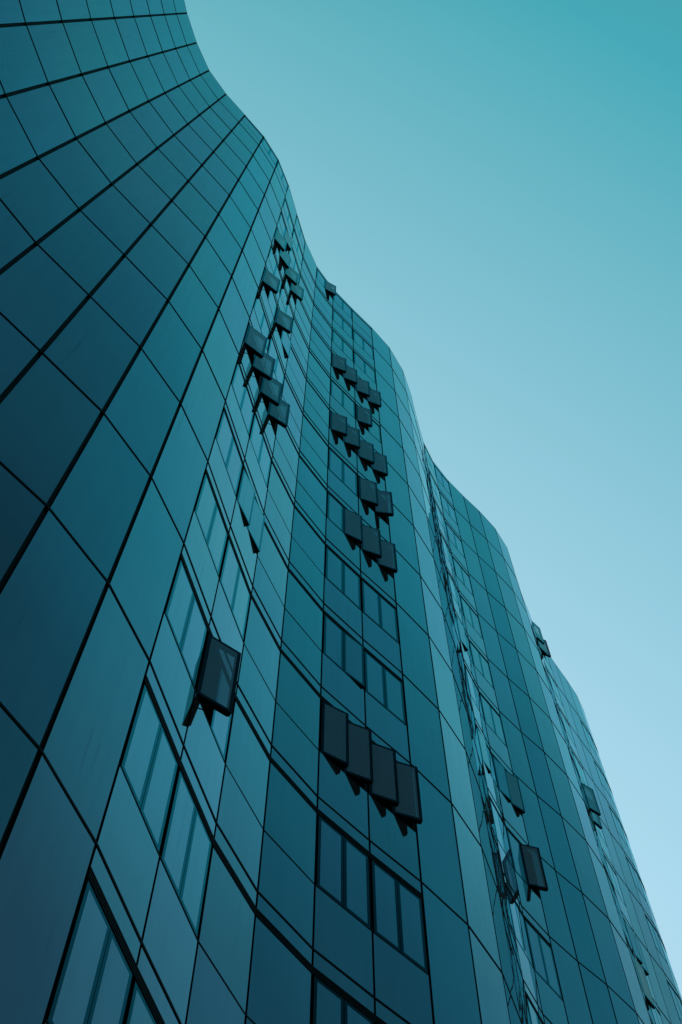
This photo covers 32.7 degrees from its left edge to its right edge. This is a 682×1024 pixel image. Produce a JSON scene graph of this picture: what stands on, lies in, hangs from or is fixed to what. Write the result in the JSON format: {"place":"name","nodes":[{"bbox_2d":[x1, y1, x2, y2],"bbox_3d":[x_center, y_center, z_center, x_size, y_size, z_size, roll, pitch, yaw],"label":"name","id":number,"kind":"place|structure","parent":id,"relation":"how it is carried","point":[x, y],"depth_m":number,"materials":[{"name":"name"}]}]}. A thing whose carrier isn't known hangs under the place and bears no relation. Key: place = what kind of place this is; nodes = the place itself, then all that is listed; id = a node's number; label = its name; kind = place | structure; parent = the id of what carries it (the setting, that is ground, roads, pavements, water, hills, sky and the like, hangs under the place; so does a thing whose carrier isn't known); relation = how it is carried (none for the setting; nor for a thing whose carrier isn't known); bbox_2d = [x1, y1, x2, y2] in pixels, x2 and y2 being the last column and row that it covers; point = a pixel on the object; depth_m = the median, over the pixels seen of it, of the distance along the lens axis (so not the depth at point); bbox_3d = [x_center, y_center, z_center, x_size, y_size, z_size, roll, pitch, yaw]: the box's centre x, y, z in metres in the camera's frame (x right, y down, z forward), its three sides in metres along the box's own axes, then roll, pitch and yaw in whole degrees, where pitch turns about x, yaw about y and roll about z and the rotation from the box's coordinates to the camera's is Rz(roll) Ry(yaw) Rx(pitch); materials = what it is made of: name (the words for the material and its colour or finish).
{"place":"outdoors","nodes":[
{"label":"outdoors","id":0,"kind":"place"},
{"bbox_2d":[0,0,681,1023],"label":"glass tower","id":1,"kind":"structure","parent":0,"point":[294,726],"depth_m":22.14,"materials":[{"name":"glass"}]},
{"bbox_2d":[45,880,110,1023],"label":"window","id":2,"kind":"structure","parent":1,"relation":"in","point":[73,993],"depth_m":10.82,"materials":[{"name":"teal glass"}]},
{"bbox_2d":[87,928,131,1023],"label":"window","id":3,"kind":"structure","parent":1,"relation":"in","point":[108,1005],"depth_m":11.38,"materials":[{"name":"teal glass"}]},
{"bbox_2d":[124,981,156,1023],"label":"window","id":4,"kind":"structure","parent":1,"relation":"in","point":[138,1011],"depth_m":11.89,"materials":[{"name":"teal glass"}]},
{"bbox_2d":[120,684,161,808],"bbox_3d":[-2.446,2.821,14.088,0.085,1.733,0.634,-14,-67,6],"label":"window","id":5,"kind":"structure","parent":1,"relation":"in","point":[139,750],"depth_m":14.01,"materials":[{"name":"teal glass"}]},
{"bbox_2d":[140,725,177,850],"bbox_3d":[-2.234,3.381,14.334,0.008,1.733,0.634,-14,-67,6],"label":"window","id":6,"kind":"structure","parent":1,"relation":"in","point":[157,795],"depth_m":14.27,"materials":[{"name":"teal glass"}]},
{"bbox_2d":[160,770,195,897],"bbox_3d":[-2.070,4.026,14.617,0.085,1.733,0.624,-15,-67,7],"label":"window","id":7,"kind":"structure","parent":1,"relation":"in","point":[175,845],"depth_m":14.54,"materials":[{"name":"teal glass"}]},
{"bbox_2d":[164,560,193,648],"bbox_3d":[-2.443,1.374,17.385,0.085,1.733,0.634,-14,-67,6],"label":"window","id":8,"kind":"structure","parent":1,"relation":"in","point":[178,606],"depth_m":17.32,"materials":[{"name":"teal glass"}]},
{"bbox_2d":[180,595,206,686],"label":"window","id":9,"kind":"structure","parent":1,"relation":"in","point":[191,649],"depth_m":17.58,"materials":[{"name":"teal glass"}]},
{"bbox_2d":[180,808,211,934],"bbox_3d":[-1.851,4.574,14.857,0.008,1.733,0.624,-15,-67,7],"label":"window","id":10,"kind":"structure","parent":1,"relation":"in","point":[196,867],"depth_m":14.80,"materials":[{"name":"teal glass"}]},
{"bbox_2d":[194,474,216,541],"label":"window","id":11,"kind":"structure","parent":1,"relation":"in","point":[205,506],"depth_m":20.63,"materials":[{"name":"teal glass"}]},
{"bbox_2d":[207,505,226,574],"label":"window","id":12,"kind":"structure","parent":1,"relation":"in","point":[217,537],"depth_m":20.88,"materials":[{"name":"teal glass"}]},
{"bbox_2d":[196,634,240,716],"bbox_3d":[-1.942,2.564,17.907,0.624,1.733,0.275,33,-70,-13],"label":"window","id":13,"kind":"structure","parent":1,"relation":"in","point":[216,684],"depth_m":17.74,"materials":[{"name":"black glass"}]},
{"bbox_2d":[207,707,231,759],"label":"window","id":14,"kind":"structure","parent":1,"relation":"in","point":[219,723],"depth_m":17.69,"materials":[{"name":"teal glass"}]},
{"bbox_2d":[215,411,232,464],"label":"window","id":15,"kind":"structure","parent":1,"relation":"in","point":[224,436],"depth_m":23.94,"materials":[{"name":"teal glass"}]},
{"bbox_2d":[219,539,238,609],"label":"window","id":16,"kind":"structure","parent":1,"relation":"in","point":[229,572],"depth_m":21.16,"materials":[{"name":"teal glass"}]},
{"bbox_2d":[226,438,241,493],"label":"window","id":17,"kind":"structure","parent":1,"relation":"in","point":[234,464],"depth_m":24.19,"materials":[{"name":"teal glass"}]},
{"bbox_2d":[231,363,245,408],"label":"window","id":18,"kind":"structure","parent":1,"relation":"in","point":[238,383],"depth_m":27.23,"materials":[{"name":"teal glass"}]},
{"bbox_2d":[232,568,249,638],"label":"window","id":19,"kind":"structure","parent":1,"relation":"in","point":[241,597],"depth_m":21.41,"materials":[{"name":"teal glass"}]},
{"bbox_2d":[237,468,254,525],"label":"window","id":20,"kind":"structure","parent":1,"relation":"in","point":[246,493],"depth_m":24.40,"materials":[{"name":"teal glass"}]},
{"bbox_2d":[240,388,253,433],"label":"window","id":21,"kind":"structure","parent":1,"relation":"in","point":[247,410],"depth_m":27.49,"materials":[{"name":"teal glass"}]},
{"bbox_2d":[243,325,267,358],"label":"window","id":22,"kind":"structure","parent":1,"relation":"in","point":[255,342],"depth_m":30.32,"materials":[{"name":"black glass"}]},
{"bbox_2d":[247,499,264,552],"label":"window","id":23,"kind":"structure","parent":1,"relation":"in","point":[256,527],"depth_m":24.64,"materials":[{"name":"teal glass"}]},
{"bbox_2d":[249,415,262,461],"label":"window","id":24,"kind":"structure","parent":1,"relation":"in","point":[256,437],"depth_m":27.77,"materials":[{"name":"teal glass"}]},
{"bbox_2d":[253,294,263,327],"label":"window","id":25,"kind":"structure","parent":1,"relation":"in","point":[258,308],"depth_m":33.84,"materials":[{"name":"teal glass"}]},
{"bbox_2d":[251,353,275,380],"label":"window","id":26,"kind":"structure","parent":1,"relation":"in","point":[264,367],"depth_m":30.45,"materials":[{"name":"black glass"}]},
{"bbox_2d":[259,439,270,484],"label":"window","id":27,"kind":"structure","parent":1,"relation":"in","point":[264,459],"depth_m":28.02,"materials":[{"name":"teal glass"}]},
{"bbox_2d":[260,377,282,406],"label":"window","id":28,"kind":"structure","parent":1,"relation":"in","point":[271,391],"depth_m":30.79,"materials":[{"name":"teal glass"}]},
{"bbox_2d":[262,269,280,293],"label":"window","id":29,"kind":"structure","parent":1,"relation":"in","point":[270,281],"depth_m":36.89,"materials":[{"name":"teal glass"}]},
{"bbox_2d":[267,400,289,427],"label":"window","id":30,"kind":"structure","parent":1,"relation":"in","point":[280,414],"depth_m":30.96,"materials":[{"name":"teal glass"}]},
{"bbox_2d":[274,229,286,251],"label":"window","id":31,"kind":"structure","parent":1,"relation":"in","point":[281,242],"depth_m":43.47,"materials":[{"name":"teal glass"}]},
{"bbox_2d":[274,308,292,333],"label":"window","id":32,"kind":"structure","parent":1,"relation":"in","point":[283,321],"depth_m":37.45,"materials":[{"name":"teal glass"}]},
{"bbox_2d":[279,248,290,268],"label":"window","id":33,"kind":"structure","parent":1,"relation":"in","point":[285,258],"depth_m":43.64,"materials":[{"name":"teal glass"}]},
{"bbox_2d":[280,330,290,357],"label":"window","id":34,"kind":"structure","parent":1,"relation":"in","point":[285,340],"depth_m":37.77,"materials":[{"name":"teal glass"}]},
{"bbox_2d":[284,229,292,250],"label":"window","id":35,"kind":"structure","parent":1,"relation":"in","point":[287,237],"depth_m":47.09,"materials":[{"name":"teal glass"}]},
{"bbox_2d":[285,267,298,284],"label":"window","id":36,"kind":"structure","parent":1,"relation":"in","point":[292,276],"depth_m":43.91,"materials":[{"name":"teal glass"}]},
{"bbox_2d":[290,282,303,300],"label":"window","id":37,"kind":"structure","parent":1,"relation":"in","point":[297,291],"depth_m":44.19,"materials":[{"name":"teal glass"}]},
{"bbox_2d":[311,976,343,1023],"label":"window","id":38,"kind":"structure","parent":1,"relation":"in","point":[327,1006],"depth_m":16.50,"materials":[{"name":"teal glass"}]},
{"bbox_2d":[324,280,335,295],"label":"window","id":39,"kind":"structure","parent":1,"relation":"in","point":[330,288],"depth_m":55.09,"materials":[{"name":"teal glass"}]},
{"bbox_2d":[316,816,343,906],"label":"window","id":40,"kind":"structure","parent":1,"relation":"in","point":[330,843],"depth_m":19.27,"materials":[{"name":"teal glass"}]},
{"bbox_2d":[322,614,342,669],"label":"window","id":41,"kind":"structure","parent":1,"relation":"in","point":[332,634],"depth_m":25.88,"materials":[{"name":"teal glass"}]},
{"bbox_2d":[325,547,342,592],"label":"window","id":42,"kind":"structure","parent":1,"relation":"in","point":[333,565],"depth_m":29.18,"materials":[{"name":"teal glass"}]},
{"bbox_2d":[320,701,348,767],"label":"window","id":43,"kind":"structure","parent":1,"relation":"in","point":[334,722],"depth_m":22.50,"materials":[{"name":"black glass"}]},
{"bbox_2d":[327,493,342,531],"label":"window","id":44,"kind":"structure","parent":1,"relation":"in","point":[334,509],"depth_m":32.48,"materials":[{"name":"teal glass"}]},
{"bbox_2d":[328,449,342,481],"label":"window","id":45,"kind":"structure","parent":1,"relation":"in","point":[335,464],"depth_m":35.79,"materials":[{"name":"teal glass"}]},
{"bbox_2d":[330,381,342,405],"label":"window","id":46,"kind":"structure","parent":1,"relation":"in","point":[335,391],"depth_m":42.36,"materials":[{"name":"teal glass"}]},
{"bbox_2d":[329,412,346,436],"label":"window","id":47,"kind":"structure","parent":1,"relation":"in","point":[337,423],"depth_m":38.91,"materials":[{"name":"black glass"}]},
{"bbox_2d":[331,354,345,372],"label":"window","id":48,"kind":"structure","parent":1,"relation":"in","point":[338,363],"depth_m":45.49,"materials":[{"name":"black glass"}]},
{"bbox_2d":[342,366,357,384],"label":"window","id":49,"kind":"structure","parent":1,"relation":"in","point":[350,376],"depth_m":45.54,"materials":[{"name":"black glass"}]},
{"bbox_2d":[343,462,356,494],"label":"window","id":50,"kind":"structure","parent":1,"relation":"in","point":[349,477],"depth_m":35.97,"materials":[{"name":"teal glass"}]},
{"bbox_2d":[342,426,359,449],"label":"window","id":51,"kind":"structure","parent":1,"relation":"in","point":[352,440],"depth_m":38.98,"materials":[{"name":"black glass"}]},
{"bbox_2d":[343,563,360,608],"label":"window","id":52,"kind":"structure","parent":1,"relation":"in","point":[351,582],"depth_m":29.37,"materials":[{"name":"teal glass"}]},
{"bbox_2d":[343,507,362,543],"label":"window","id":53,"kind":"structure","parent":1,"relation":"in","point":[352,522],"depth_m":32.54,"materials":[{"name":"black glass"}]},
{"bbox_2d":[343,631,364,687],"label":"window","id":54,"kind":"structure","parent":1,"relation":"in","point":[353,652],"depth_m":26.03,"materials":[{"name":"teal glass"}]},
{"bbox_2d":[344,837,369,927],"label":"window","id":55,"kind":"structure","parent":1,"relation":"in","point":[356,869],"depth_m":19.45,"materials":[{"name":"teal glass"}]},
{"bbox_2d":[342,722,373,784],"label":"window","id":56,"kind":"structure","parent":1,"relation":"in","point":[360,768],"depth_m":22.63,"materials":[{"name":"black glass"}]},
{"bbox_2d":[344,999,372,1023],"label":"window","id":57,"kind":"structure","parent":1,"relation":"in","point":[352,1015],"depth_m":16.84,"materials":[{"name":"blue glass"}]},
{"bbox_2d":[355,378,369,396],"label":"window","id":58,"kind":"structure","parent":1,"relation":"in","point":[363,387],"depth_m":45.81,"materials":[{"name":"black glass"}]},
{"bbox_2d":[356,405,372,427],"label":"window","id":59,"kind":"structure","parent":1,"relation":"in","point":[363,415],"depth_m":42.59,"materials":[{"name":"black glass"}]},
{"bbox_2d":[357,439,374,464],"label":"window","id":60,"kind":"structure","parent":1,"relation":"in","point":[366,451],"depth_m":39.23,"materials":[{"name":"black glass"}]},
{"bbox_2d":[358,477,377,506],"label":"window","id":61,"kind":"structure","parent":1,"relation":"in","point":[367,489],"depth_m":36.02,"materials":[{"name":"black glass"}]},
{"bbox_2d":[360,524,381,558],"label":"window","id":62,"kind":"structure","parent":1,"relation":"in","point":[371,545],"depth_m":32.69,"materials":[{"name":"black glass"}]},
{"bbox_2d":[361,580,380,626],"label":"window","id":63,"kind":"structure","parent":1,"relation":"in","point":[370,599],"depth_m":29.56,"materials":[{"name":"teal glass"}]},
{"bbox_2d":[366,389,381,407],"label":"window","id":64,"kind":"structure","parent":1,"relation":"in","point":[374,399],"depth_m":45.93,"materials":[{"name":"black glass"}]},
{"bbox_2d":[367,421,380,442],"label":"window","id":65,"kind":"structure","parent":1,"relation":"in","point":[374,430],"depth_m":42.77,"materials":[{"name":"teal glass"}]},
{"bbox_2d":[364,651,385,707],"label":"window","id":66,"kind":"structure","parent":1,"relation":"in","point":[373,670],"depth_m":26.26,"materials":[{"name":"teal glass"}]},
{"bbox_2d":[370,452,387,476],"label":"window","id":67,"kind":"structure","parent":1,"relation":"in","point":[380,466],"depth_m":39.39,"materials":[{"name":"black glass"}]},
{"bbox_2d":[368,742,398,806],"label":"window","id":68,"kind":"structure","parent":1,"relation":"in","point":[384,788],"depth_m":22.83,"materials":[{"name":"black glass"}]},
{"bbox_2d":[373,490,393,516],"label":"window","id":69,"kind":"structure","parent":1,"relation":"in","point":[385,502],"depth_m":36.05,"materials":[{"name":"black glass"}]},
{"bbox_2d":[371,860,400,951],"bbox_3d":[0.733,6.693,19.716,0.619,1.733,0.085,42,-73,-16],"label":"window","id":70,"kind":"structure","parent":1,"relation":"in","point":[385,912],"depth_m":19.65,"materials":[{"name":"teal glass"}]},
{"bbox_2d":[376,539,397,572],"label":"window","id":71,"kind":"structure","parent":1,"relation":"in","point":[388,561],"depth_m":32.81,"materials":[{"name":"black glass"}]},
{"bbox_2d":[379,596,397,641],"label":"window","id":72,"kind":"structure","parent":1,"relation":"in","point":[388,620],"depth_m":29.74,"materials":[{"name":"teal glass"}]},
{"bbox_2d":[383,667,405,724],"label":"window","id":73,"kind":"structure","parent":1,"relation":"in","point":[394,701],"depth_m":26.45,"materials":[{"name":"teal glass"}]},
{"bbox_2d":[391,761,422,823],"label":"window","id":74,"kind":"structure","parent":1,"relation":"in","point":[409,808],"depth_m":22.99,"materials":[{"name":"black glass"}]},
{"bbox_2d":[397,880,427,972],"bbox_3d":[1.182,7.099,19.894,0.619,1.733,0.085,42,-73,-16],"label":"window","id":75,"kind":"structure","parent":1,"relation":"in","point":[412,940],"depth_m":19.84,"materials":[{"name":"teal glass"}]},
{"bbox_2d":[456,617,468,650],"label":"window","id":76,"kind":"structure","parent":1,"relation":"in","point":[461,630],"depth_m":42.20,"materials":[{"name":"teal glass"}]},
{"bbox_2d":[469,641,483,675],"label":"window","id":77,"kind":"structure","parent":1,"relation":"in","point":[474,653],"depth_m":42.72,"materials":[{"name":"teal glass"}]},
{"bbox_2d":[476,727,491,772],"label":"window","id":78,"kind":"structure","parent":1,"relation":"in","point":[482,742],"depth_m":35.63,"materials":[{"name":"teal glass"}]},
{"bbox_2d":[479,694,495,733],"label":"window","id":79,"kind":"structure","parent":1,"relation":"in","point":[486,710],"depth_m":39.42,"materials":[{"name":"teal glass"}]},
{"bbox_2d":[490,800,504,851],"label":"window","id":80,"kind":"structure","parent":1,"relation":"in","point":[495,815],"depth_m":32.38,"materials":[{"name":"teal glass"}]},
{"bbox_2d":[490,706,505,744],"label":"window","id":81,"kind":"structure","parent":1,"relation":"in","point":[496,719],"depth_m":39.62,"materials":[{"name":"teal glass"}]},
{"bbox_2d":[491,756,511,801],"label":"window","id":82,"kind":"structure","parent":1,"relation":"in","point":[500,773],"depth_m":36.08,"materials":[{"name":"teal glass"}]},
{"bbox_2d":[498,815,512,865],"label":"window","id":83,"kind":"structure","parent":1,"relation":"in","point":[503,830],"depth_m":32.60,"materials":[{"name":"teal glass"}]},
{"bbox_2d":[506,887,523,949],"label":"window","id":84,"kind":"structure","parent":1,"relation":"in","point":[512,906],"depth_m":29.08,"materials":[{"name":"teal glass"}]},
{"bbox_2d":[505,770,525,813],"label":"window","id":85,"kind":"structure","parent":1,"relation":"in","point":[515,792],"depth_m":36.22,"materials":[{"name":"teal glass"}]},
{"bbox_2d":[506,830,526,882],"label":"window","id":86,"kind":"structure","parent":1,"relation":"in","point":[518,866],"depth_m":32.82,"materials":[{"name":"teal glass"}]},
{"bbox_2d":[515,903,532,965],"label":"window","id":87,"kind":"structure","parent":1,"relation":"in","point":[520,918],"depth_m":29.29,"materials":[{"name":"teal glass"}]},
{"bbox_2d":[526,997,537,1023],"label":"window","id":88,"kind":"structure","parent":1,"relation":"in","point":[533,1017],"depth_m":26.35,"materials":[{"name":"teal glass"}]},
{"bbox_2d":[519,843,547,891],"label":"window","id":89,"kind":"structure","parent":1,"relation":"in","point":[531,857],"depth_m":32.90,"materials":[{"name":"black glass"}]},
{"bbox_2d":[524,920,548,984],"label":"window","id":90,"kind":"structure","parent":1,"relation":"in","point":[532,936],"depth_m":29.52,"materials":[{"name":"teal glass"}]},
{"bbox_2d":[532,621,544,644],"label":"window","id":91,"kind":"structure","parent":1,"relation":"in","point":[537,630],"depth_m":62.71,"materials":[{"name":"teal glass"}]},
{"bbox_2d":[539,642,546,653],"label":"window","id":92,"kind":"structure","parent":1,"relation":"in","point":[542,647],"depth_m":62.56,"materials":[{"name":"teal glass"}]},
{"bbox_2d":[542,639,550,657],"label":"window","id":93,"kind":"structure","parent":1,"relation":"in","point":[548,654],"depth_m":62.91,"materials":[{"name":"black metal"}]},
{"bbox_2d":[538,935,561,998],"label":"window","id":94,"kind":"structure","parent":1,"relation":"in","point":[547,955],"depth_m":29.71,"materials":[{"name":"teal glass"}]},
{"bbox_2d":[581,782,600,815],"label":"window","id":95,"kind":"structure","parent":1,"relation":"in","point":[589,793],"depth_m":49.56,"materials":[{"name":"teal glass"}]},
{"bbox_2d":[590,811,602,828],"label":"window","id":96,"kind":"structure","parent":1,"relation":"in","point":[596,819],"depth_m":49.36,"materials":[{"name":"teal glass"}]},
{"bbox_2d":[624,921,642,964],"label":"window","id":97,"kind":"structure","parent":1,"relation":"in","point":[630,932],"depth_m":43.42,"materials":[{"name":"teal glass"}]},
{"bbox_2d":[634,935,648,974],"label":"window","id":98,"kind":"structure","parent":1,"relation":"in","point":[644,966],"depth_m":43.61,"materials":[{"name":"teal glass"}]},
{"bbox_2d":[633,956,655,1008],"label":"window","id":99,"kind":"structure","parent":1,"relation":"in","point":[641,973],"depth_m":39.37,"materials":[{"name":"teal glass"}]},
{"bbox_2d":[184,0,681,996],"label":"sky","id":100,"kind":"structure","parent":0,"point":[494,187],"materials":[{"name":"blue"}]}
]}

